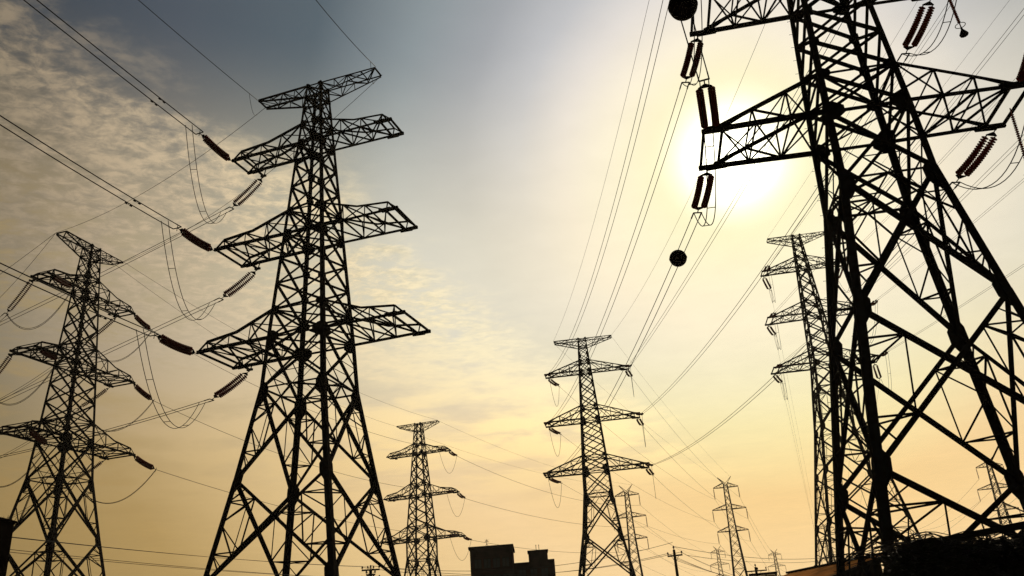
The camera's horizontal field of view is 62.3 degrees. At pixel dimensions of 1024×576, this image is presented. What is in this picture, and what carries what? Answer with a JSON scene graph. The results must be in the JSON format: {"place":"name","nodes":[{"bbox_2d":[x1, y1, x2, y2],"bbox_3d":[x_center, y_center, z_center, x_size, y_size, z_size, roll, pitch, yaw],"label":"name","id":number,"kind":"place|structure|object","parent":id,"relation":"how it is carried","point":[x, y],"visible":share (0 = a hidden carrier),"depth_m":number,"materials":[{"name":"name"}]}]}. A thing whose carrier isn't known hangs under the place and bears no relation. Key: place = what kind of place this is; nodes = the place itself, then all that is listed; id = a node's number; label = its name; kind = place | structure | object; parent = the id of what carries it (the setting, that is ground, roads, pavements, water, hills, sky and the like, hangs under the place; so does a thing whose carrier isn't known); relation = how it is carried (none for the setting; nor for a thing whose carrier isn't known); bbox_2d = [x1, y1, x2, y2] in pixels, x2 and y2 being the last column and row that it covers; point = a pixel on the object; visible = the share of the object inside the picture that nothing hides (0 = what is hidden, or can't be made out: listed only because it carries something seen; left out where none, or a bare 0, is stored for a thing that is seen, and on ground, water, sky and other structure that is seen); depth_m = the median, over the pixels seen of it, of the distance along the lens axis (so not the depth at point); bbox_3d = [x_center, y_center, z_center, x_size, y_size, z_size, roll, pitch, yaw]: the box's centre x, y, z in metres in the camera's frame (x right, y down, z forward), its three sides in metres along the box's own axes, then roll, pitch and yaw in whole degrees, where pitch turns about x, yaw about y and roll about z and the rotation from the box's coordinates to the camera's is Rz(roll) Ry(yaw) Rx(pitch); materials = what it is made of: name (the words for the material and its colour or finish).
{"place":"outdoors","nodes":[
{"label":"outdoors","id":0,"kind":"place"},
{"bbox_2d":[468,544,555,575],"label":"apartment building","id":1,"kind":"structure","parent":0,"point":[499,558],"depth_m":144.00,"materials":[{"name":"brick"}]},
{"bbox_2d":[474,559,481,568],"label":"window","id":2,"kind":"structure","parent":1,"relation":"in","point":[477,562],"depth_m":143.35,"materials":[{"name":"glass"}]},
{"bbox_2d":[483,558,491,568],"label":"window","id":3,"kind":"structure","parent":1,"relation":"in","point":[487,562],"depth_m":143.35,"materials":[{"name":"glass"}]},
{"bbox_2d":[493,558,500,567],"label":"window","id":4,"kind":"structure","parent":1,"relation":"in","point":[496,561],"depth_m":143.33,"materials":[{"name":"glass"}]},
{"bbox_2d":[502,557,509,566],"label":"window","id":5,"kind":"structure","parent":1,"relation":"in","point":[505,560],"depth_m":143.35,"materials":[{"name":"glass"}]},
{"bbox_2d":[0,0,1023,575],"label":"sky","id":6,"kind":"structure","parent":0,"point":[509,113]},
{"label":"ground","id":7,"kind":"structure","parent":0,"visible":0},
{"bbox_2d":[0,517,16,575],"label":"brick house","id":8,"kind":"structure","parent":7,"relation":"on","point":[6,529],"depth_m":32.94,"materials":[{"name":"brick"}]},
{"bbox_2d":[0,231,135,575],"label":"lattice tower","id":9,"kind":"structure","parent":7,"relation":"on","point":[59,481],"depth_m":91.78,"materials":[{"name":"metal"}]},
{"bbox_2d":[0,353,12,373],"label":"insulator string","id":10,"kind":"object","parent":9,"relation":"hanging from","point":[4,367],"visible":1,"depth_m":88.23,"materials":[{"name":"metal"}]},
{"bbox_2d":[0,359,58,404],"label":"jumper loop","id":11,"kind":"object","parent":10,"relation":"hanging from","point":[37,387],"visible":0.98,"depth_m":88.99,"materials":[{"name":"metal"}]},
{"bbox_2d":[7,280,32,312],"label":"insulator string","id":12,"kind":"object","parent":9,"relation":"hanging from","point":[14,301],"visible":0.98,"depth_m":91.86,"materials":[{"name":"ceramic"}]},
{"bbox_2d":[6,288,72,329],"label":"jumper loop","id":13,"kind":"object","parent":12,"relation":"hanging from","point":[43,322],"visible":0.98,"depth_m":92.23,"materials":[{"name":"metal"}]},
{"bbox_2d":[27,428,49,445],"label":"insulator string","id":14,"kind":"object","parent":9,"relation":"attached to","point":[36,436],"visible":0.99,"depth_m":85.89,"materials":[{"name":"ceramic"}]},
{"bbox_2d":[37,348,59,359],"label":"insulator string","id":15,"kind":"object","parent":9,"relation":"attached to","point":[49,355],"visible":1,"depth_m":89.54,"materials":[{"name":"ceramic"}]},
{"bbox_2d":[51,275,73,288],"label":"insulator string","id":16,"kind":"object","parent":9,"relation":"attached to","point":[59,280],"visible":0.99,"depth_m":93.60,"materials":[{"name":"ceramic"}]},
{"bbox_2d":[72,459,105,480],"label":"insulator string","id":17,"kind":"object","parent":9,"relation":"hanging from","point":[89,470],"visible":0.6,"depth_m":98.02,"materials":[{"name":"ceramic"}]},
{"bbox_2d":[75,469,155,503],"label":"jumper loop","id":18,"kind":"object","parent":17,"relation":"hanging from","point":[127,496],"visible":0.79,"depth_m":98.16,"materials":[{"name":"metal"}]},
{"bbox_2d":[80,387,109,406],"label":"insulator string","id":19,"kind":"object","parent":9,"relation":"hanging from","point":[98,396],"visible":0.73,"depth_m":100.33,"materials":[{"name":"ceramic"}]},
{"bbox_2d":[85,317,116,342],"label":"insulator string","id":20,"kind":"object","parent":9,"relation":"hanging from","point":[103,327],"visible":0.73,"depth_m":103.17,"materials":[{"name":"metal"}]},
{"bbox_2d":[133,314,152,329],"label":"insulator string","id":21,"kind":"object","parent":9,"relation":"attached to","point":[140,321],"visible":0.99,"depth_m":104.57,"materials":[{"name":"ceramic"}]},
{"bbox_2d":[132,383,154,402],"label":"insulator string","id":22,"kind":"object","parent":9,"relation":"attached to","point":[143,393],"visible":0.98,"depth_m":101.50,"materials":[{"name":"ceramic"}]},
{"bbox_2d":[155,401,434,490],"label":"overhead wire","id":23,"kind":"object","parent":22,"relation":"attached to","point":[275,452],"visible":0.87,"depth_m":119.79,"materials":[{"name":"black metal"}]},
{"bbox_2d":[133,456,156,470],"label":"insulator string","id":24,"kind":"object","parent":9,"relation":"attached to","point":[142,462],"visible":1,"depth_m":99.05,"materials":[{"name":"ceramic"}]},
{"bbox_2d":[158,470,446,535],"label":"overhead wire","id":25,"kind":"object","parent":24,"relation":"attached to","point":[287,508],"visible":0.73,"depth_m":116.02,"materials":[{"name":"metal"}]},
{"bbox_2d":[196,67,430,575],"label":"lattice tower","id":26,"kind":"structure","parent":7,"relation":"on","point":[302,355],"depth_m":62.34,"materials":[{"name":"metal"}]},
{"bbox_2d":[56,108,264,232],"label":"overhead wire","id":27,"kind":"object","parent":26,"relation":"attached to","point":[168,177],"visible":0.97,"depth_m":81.71,"materials":[{"name":"black metal"}]},
{"bbox_2d":[153,333,196,355],"bbox_3d":[-24.198,4.104,61.042,0.363,0.943,3.938,-16,-26,25],"label":"insulator string","id":28,"kind":"object","parent":26,"relation":"attached to","point":[163,339],"visible":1,"depth_m":60.88,"materials":[{"name":"ceramic"}]},
{"bbox_2d":[0,263,158,336],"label":"twin conductor","id":29,"kind":"object","parent":28,"relation":"attached to","point":[109,314],"visible":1,"depth_m":53.22,"materials":[{"name":"metal"}]},
{"bbox_2d":[136,329,205,428],"bbox_3d":[-25.045,7.432,62.302,0.550,5.343,11.227,-5,-23,2],"label":"jumper loop","id":30,"kind":"object","parent":28,"relation":"hanging from","point":[156,390],"visible":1,"depth_m":59.55,"materials":[{"name":"metal"}]},
{"bbox_2d":[176,225,214,251],"bbox_3d":[-24.060,-3.662,64.565,0.361,0.938,3.940,-14,-25,22],"label":"insulator string","id":31,"kind":"object","parent":26,"relation":"attached to","point":[196,241],"visible":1,"depth_m":64.42,"materials":[{"name":"ceramic"}]},
{"bbox_2d":[0,115,181,228],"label":"twin conductor","id":32,"kind":"object","parent":31,"relation":"attached to","point":[134,200],"visible":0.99,"depth_m":55.29,"materials":[{"name":"metal"}]},
{"bbox_2d":[138,0,256,99],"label":"overhead wire","id":33,"kind":"object","parent":26,"relation":"attached to","point":[195,48],"visible":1,"depth_m":63.63,"materials":[{"name":"black metal"}]},
{"bbox_2d":[199,132,232,161],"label":"insulator string","id":34,"kind":"object","parent":26,"relation":"attached to","point":[216,148],"visible":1,"depth_m":68.13,"materials":[{"name":"ceramic"}]},
{"bbox_2d":[24,0,203,134],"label":"twin conductor","id":35,"kind":"object","parent":34,"relation":"attached to","point":[156,104],"visible":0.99,"depth_m":59.08,"materials":[{"name":"metal"}]},
{"bbox_2d":[212,371,249,399],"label":"insulator string","id":36,"kind":"object","parent":26,"relation":"attached to","point":[224,390],"visible":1,"depth_m":67.06,"materials":[{"name":"ceramic"}]},
{"bbox_2d":[0,399,213,457],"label":"twin conductor","id":37,"kind":"object","parent":36,"relation":"attached to","point":[110,428],"visible":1,"depth_m":71.63,"materials":[{"name":"metal"}]},
{"bbox_2d":[220,270,256,298],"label":"insulator string","id":38,"kind":"object","parent":26,"relation":"attached to","point":[230,294],"visible":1,"depth_m":69.78,"materials":[{"name":"ceramic"}]},
{"bbox_2d":[1,298,223,402],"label":"twin conductor","id":39,"kind":"object","parent":38,"relation":"attached to","point":[115,349],"visible":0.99,"depth_m":74.96,"materials":[{"name":"metal"}]},
{"bbox_2d":[161,221,214,320],"bbox_3d":[-25.010,-0.463,65.498,0.569,5.336,10.333,-4,-23,0],"label":"jumper loop","id":40,"kind":"object","parent":39,"relation":"hanging from","point":[177,279],"visible":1,"depth_m":62.84,"materials":[{"name":"metal"}]},
{"bbox_2d":[232,177,263,207],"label":"insulator string","id":41,"kind":"object","parent":26,"relation":"attached to","point":[244,193],"visible":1,"depth_m":72.43,"materials":[{"name":"ceramic"}]},
{"bbox_2d":[1,207,233,324],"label":"twin conductor","id":42,"kind":"object","parent":41,"relation":"attached to","point":[121,262],"visible":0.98,"depth_m":78.94,"materials":[{"name":"metal"}]},
{"bbox_2d":[185,125,226,223],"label":"jumper loop","id":43,"kind":"object","parent":42,"relation":"hanging from","point":[198,181],"visible":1,"depth_m":66.47,"materials":[{"name":"metal"}]},
{"bbox_2d":[125,79,377,261],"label":"overhead wire","id":44,"kind":"object","parent":26,"relation":"attached to","point":[258,180],"visible":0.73,"depth_m":84.80,"materials":[{"name":"metal"}]},
{"bbox_2d":[361,565,379,575],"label":"wooden pole","id":45,"kind":"object","parent":7,"relation":"on","point":[370,570],"visible":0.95,"depth_m":73.50,"materials":[{"name":"brown wood"}]},
{"bbox_2d":[11,552,297,575],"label":"service wire","id":46,"kind":"object","parent":45,"relation":"attached to","point":[143,564],"visible":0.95,"depth_m":45.72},
{"bbox_2d":[10,549,303,575],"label":"service wire","id":47,"kind":"object","parent":45,"relation":"attached to","point":[147,563],"visible":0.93,"depth_m":46.19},
{"bbox_2d":[12,537,366,566],"bbox_3d":[-23.780,10.496,38.097,0.025,1.162,79.478,-10,-24,14],"label":"service wire","id":48,"kind":"object","parent":45,"relation":"attached to","point":[167,553],"visible":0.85,"depth_m":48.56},
{"bbox_2d":[363,554,664,575],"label":"service wire","id":49,"kind":"object","parent":45,"relation":"attached to","point":[527,574],"visible":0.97,"depth_m":74.59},
{"bbox_2d":[376,542,672,570],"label":"service wire","id":50,"kind":"object","parent":45,"relation":"attached to","point":[536,567],"visible":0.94,"depth_m":74.75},
{"bbox_2d":[401,552,678,574],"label":"service wire","id":51,"kind":"object","parent":45,"relation":"attached to","point":[541,573],"visible":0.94,"depth_m":74.45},
{"bbox_2d":[379,420,465,575],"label":"lattice tower","id":52,"kind":"structure","parent":7,"relation":"on","point":[415,529],"depth_m":169.76,"materials":[{"name":"metal"}]},
{"bbox_2d":[124,262,435,419],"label":"overhead wire","id":53,"kind":"object","parent":52,"relation":"attached to","point":[257,342],"visible":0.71,"depth_m":120.63,"materials":[{"name":"metal"}]},
{"bbox_2d":[543,335,649,575],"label":"lattice tower","id":54,"kind":"structure","parent":7,"relation":"on","point":[585,473],"depth_m":141.67,"materials":[{"name":"metal"}]},
{"bbox_2d":[555,2,648,336],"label":"overhead wire","id":55,"kind":"object","parent":54,"relation":"attached to","point":[613,148],"visible":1,"depth_m":81.29,"materials":[{"name":"grey metal"}]},
{"bbox_2d":[613,485,646,575],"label":"horned pylon","id":56,"kind":"object","parent":7,"relation":"on","point":[634,536],"visible":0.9,"depth_m":235.14,"materials":[{"name":"metal"}]},
{"bbox_2d":[667,546,682,575],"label":"wooden pole","id":57,"kind":"object","parent":7,"relation":"on","point":[675,562],"visible":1,"depth_m":75.80,"materials":[{"name":"brown wood"}]},
{"bbox_2d":[710,547,728,575],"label":"horned pylon","id":58,"kind":"object","parent":7,"relation":"on","point":[720,560],"visible":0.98,"depth_m":421.44,"materials":[{"name":"metal"}]},
{"bbox_2d":[712,476,747,575],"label":"horned pylon","id":59,"kind":"object","parent":7,"relation":"on","point":[735,529],"visible":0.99,"depth_m":233.55,"materials":[{"name":"metal"}]},
{"bbox_2d":[749,571,776,575],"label":"sign frame","id":60,"kind":"object","parent":7,"relation":"on","point":[766,574],"visible":1,"depth_m":58.34,"materials":[{"name":"metal"}]},
{"bbox_2d":[768,549,784,575],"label":"horned pylon","id":61,"kind":"object","parent":7,"relation":"on","point":[776,561],"visible":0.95,"depth_m":461.62,"materials":[{"name":"metal"}]},
{"bbox_2d":[819,522,835,558],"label":"horned pylon","id":62,"kind":"object","parent":7,"relation":"on","point":[823,525],"visible":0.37,"depth_m":353.80,"materials":[{"name":"metal"}]},
{"bbox_2d":[783,552,882,575],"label":"corrugated shed","id":63,"kind":"structure","parent":7,"relation":"on","point":[827,569],"depth_m":56.87,"materials":[{"name":"metal"}]},
{"bbox_2d":[760,231,920,565],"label":"lattice tower","id":64,"kind":"structure","parent":7,"relation":"on","point":[818,388],"depth_m":134.99,"materials":[{"name":"metal"}]},
{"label":"insulator string","id":65,"kind":"object","parent":64,"relation":"attached to","visible":0},
{"bbox_2d":[767,0,953,265],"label":"twin conductor","id":66,"kind":"object","parent":65,"relation":"attached to","point":[870,119],"visible":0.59,"depth_m":91.95,"materials":[{"name":"metal"}]},
{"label":"insulator string","id":67,"kind":"object","parent":64,"relation":"attached to","visible":0},
{"bbox_2d":[773,10,1023,312],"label":"twin conductor","id":68,"kind":"object","parent":67,"relation":"attached to","point":[919,140],"visible":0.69,"depth_m":74.28,"materials":[{"name":"metal"}]},
{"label":"insulator string","id":69,"kind":"object","parent":64,"relation":"attached to","visible":0},
{"bbox_2d":[779,150,1012,364],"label":"twin conductor","id":70,"kind":"object","parent":69,"relation":"attached to","point":[913,243],"visible":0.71,"depth_m":80.49,"materials":[{"name":"metal"}]},
{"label":"insulator string","id":71,"kind":"object","parent":64,"relation":"attached to","visible":0},
{"bbox_2d":[866,78,1015,237],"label":"twin conductor","id":72,"kind":"object","parent":71,"relation":"attached to","point":[943,160],"visible":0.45,"depth_m":101.71,"materials":[{"name":"metal"}]},
{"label":"insulator string","id":73,"kind":"object","parent":64,"relation":"attached to","visible":0},
{"bbox_2d":[875,178,1023,300],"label":"twin conductor","id":74,"kind":"object","parent":73,"relation":"attached to","point":[956,235],"visible":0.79,"depth_m":103.21,"materials":[{"name":"metal"}]},
{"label":"insulator string","id":75,"kind":"object","parent":64,"relation":"attached to","visible":0},
{"bbox_2d":[886,264,1023,351],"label":"twin conductor","id":76,"kind":"object","parent":75,"relation":"attached to","point":[960,307],"visible":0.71,"depth_m":104.63,"materials":[{"name":"metal"}]},
{"bbox_2d":[689,0,1023,575],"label":"lattice tower","id":77,"kind":"structure","parent":7,"relation":"on","point":[885,141],"depth_m":39.89,"materials":[{"name":"metal"}]},
{"bbox_2d":[612,17,767,333],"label":"overhead wire","id":78,"kind":"object","parent":77,"relation":"attached to","point":[705,162],"visible":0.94,"depth_m":84.00,"materials":[{"name":"metal"}]},
{"bbox_2d":[680,35,703,82],"bbox_3d":[10.422,-13.240,49.147,0.894,0.729,3.582,-3,-23,-3],"label":"insulator string","id":79,"kind":"object","parent":77,"relation":"attached to","point":[686,64],"visible":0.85,"depth_m":48.97,"materials":[{"name":"ceramic"}]},
{"bbox_2d":[547,82,688,423],"bbox_3d":[8.246,5.832,94.916,0.510,5.176,95.797,-3,-23,-4],"label":"twin conductor","id":80,"kind":"object","parent":79,"relation":"attached to","point":[635,228],"visible":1,"depth_m":64.44,"materials":[{"name":"metal"}]},
{"bbox_2d":[691,169,713,212],"bbox_3d":[10.361,-5.217,46.062,0.918,0.817,3.569,-4,-23,0],"label":"insulator string","id":81,"kind":"object","parent":77,"relation":"attached to","point":[698,191],"visible":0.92,"depth_m":45.77,"materials":[{"name":"ceramic"}]},
{"bbox_2d":[546,212,701,475],"bbox_3d":[8.128,13.630,91.633,0.510,5.038,95.289,-3,-23,-4],"label":"twin conductor","id":82,"kind":"object","parent":81,"relation":"attached to","point":[642,329],"visible":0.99,"depth_m":60.85,"materials":[{"name":"metal"}]},
{"bbox_2d":[669,250,686,266],"bbox_3d":[10.210,-1.828,52.066,1.096,1.060,1.096,-4,-23,0],"label":"marker ball","id":83,"kind":"object","parent":82,"relation":"attached to","point":[679,259],"visible":0.98,"depth_m":51.69,"materials":[{"name":"black plastic"}]},
{"bbox_2d":[696,80,719,133],"bbox_3d":[9.229,-8.500,39.906,0.897,0.787,3.574,-10,-24,13],"label":"insulator string","id":84,"kind":"object","parent":77,"relation":"attached to","point":[715,114],"visible":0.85,"depth_m":39.64,"materials":[{"name":"ceramic"}]},
{"bbox_2d":[681,17,709,81],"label":"twin conductor","id":85,"kind":"object","parent":84,"relation":"attached to","point":[708,78],"visible":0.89,"depth_m":36.54,"materials":[{"name":"metal"}]},
{"bbox_2d":[668,0,697,20],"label":"marker ball","id":86,"kind":"object","parent":85,"relation":"attached to","point":[681,10],"visible":1,"depth_m":33.38,"materials":[{"name":"black plastic"}]},
{"bbox_2d":[694,80,715,226],"bbox_3d":[9.664,-5.611,42.483,0.450,4.043,10.559,-7,-23,6],"label":"jumper loop","id":87,"kind":"object","parent":84,"relation":"hanging from","point":[713,146],"visible":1,"depth_m":39.64,"materials":[{"name":"metal"}]},
{"bbox_2d":[901,0,934,53],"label":"insulator string","id":88,"kind":"object","parent":77,"relation":"attached to","point":[919,34],"visible":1,"depth_m":47.32,"materials":[{"name":"ceramic"}]},
{"bbox_2d":[643,53,909,413],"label":"twin conductor","id":89,"kind":"object","parent":88,"relation":"attached to","point":[782,239],"visible":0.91,"depth_m":70.47,"materials":[{"name":"metal"}]},
{"bbox_2d":[949,0,968,37],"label":"rod insulator","id":90,"kind":"object","parent":77,"relation":"hanging from","point":[964,33],"visible":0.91,"depth_m":43.43,"materials":[{"name":"brown rubber"}]},
{"bbox_2d":[952,128,997,182],"bbox_3d":[24.148,-6.877,44.112,0.898,1.240,3.446,2,-24,-14],"label":"insulator string","id":91,"kind":"object","parent":77,"relation":"attached to","point":[966,164],"visible":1,"depth_m":43.97,"materials":[{"name":"ceramic"}]},
{"bbox_2d":[652,181,959,464],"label":"twin conductor","id":92,"kind":"object","parent":91,"relation":"attached to","point":[958,182],"visible":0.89,"depth_m":67.22,"materials":[{"name":"metal"}]},
{"bbox_2d":[1009,108,1023,158],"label":"rod insulator","id":93,"kind":"object","parent":77,"relation":"hanging from","point":[1016,132],"visible":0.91,"depth_m":40.69,"materials":[{"name":"brown rubber"}]},
{"bbox_2d":[1016,55,1023,82],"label":"insulator string","id":94,"kind":"object","parent":77,"relation":"attached to","point":[1020,77],"visible":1,"depth_m":38.76,"materials":[{"name":"metal"}]},
{"bbox_2d":[953,126,1023,189],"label":"jumper loop","id":95,"kind":"object","parent":94,"relation":"hanging from","point":[1002,174],"visible":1,"depth_m":40.56,"materials":[{"name":"metal"}]},
{"bbox_2d":[804,528,1023,575],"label":"brush heap","id":96,"kind":"object","parent":7,"relation":"on","point":[1003,555],"visible":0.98,"depth_m":18.12,"materials":[{"name":"black plant"}]},
{"bbox_2d":[898,521,1023,550],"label":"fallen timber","id":97,"kind":"object","parent":96,"relation":"on","point":[1010,527],"visible":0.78,"depth_m":18.40,"materials":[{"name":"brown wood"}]},
{"bbox_2d":[976,461,1018,536],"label":"horned pylon","id":98,"kind":"object","parent":7,"relation":"on","point":[1005,509],"visible":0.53,"depth_m":234.06,"materials":[{"name":"metal"}]},
{"bbox_3d":[9.971,-21.154,51.938,1.022,0.998,3.524,-4,-23,0],"label":"insulator string","id":99,"kind":"object","parent":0,"visible":0},
{"bbox_2d":[553,0,669,369],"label":"twin conductor","id":100,"kind":"object","parent":99,"relation":"attached to","point":[624,162],"visible":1,"depth_m":69.67,"materials":[{"name":"metal"}]},
{"bbox_3d":[22.946,-22.831,50.342,1.028,0.998,3.535,-4,-23,0],"label":"insulator string","id":101,"kind":"object","parent":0,"visible":0},
{"bbox_2d":[631,10,849,363],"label":"twin conductor","id":102,"kind":"object","parent":101,"relation":"attached to","point":[735,196],"visible":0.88,"depth_m":83.96,"materials":[{"name":"metal"}]},
{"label":"insulator string","id":103,"kind":"object","parent":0,"visible":0},
{"bbox_2d":[682,0,702,86],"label":"jumper loop","id":104,"kind":"object","parent":103,"relation":"hanging from","point":[694,49],"visible":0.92,"depth_m":44.46,"materials":[{"name":"metal"}]},
{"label":"insulator string","id":105,"kind":"object","parent":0,"visible":0},
{"bbox_2d":[902,0,956,55],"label":"jumper loop","id":106,"kind":"object","parent":105,"relation":"hanging from","point":[937,34],"visible":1,"depth_m":44.03,"materials":[{"name":"metal"}]},
{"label":"insulator string","id":107,"kind":"object","parent":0,"visible":0},
{"bbox_2d":[0,446,47,487],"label":"jumper loop","id":108,"kind":"object","parent":107,"relation":"hanging from","point":[27,471],"visible":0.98,"depth_m":85.67,"materials":[{"name":"metal"}]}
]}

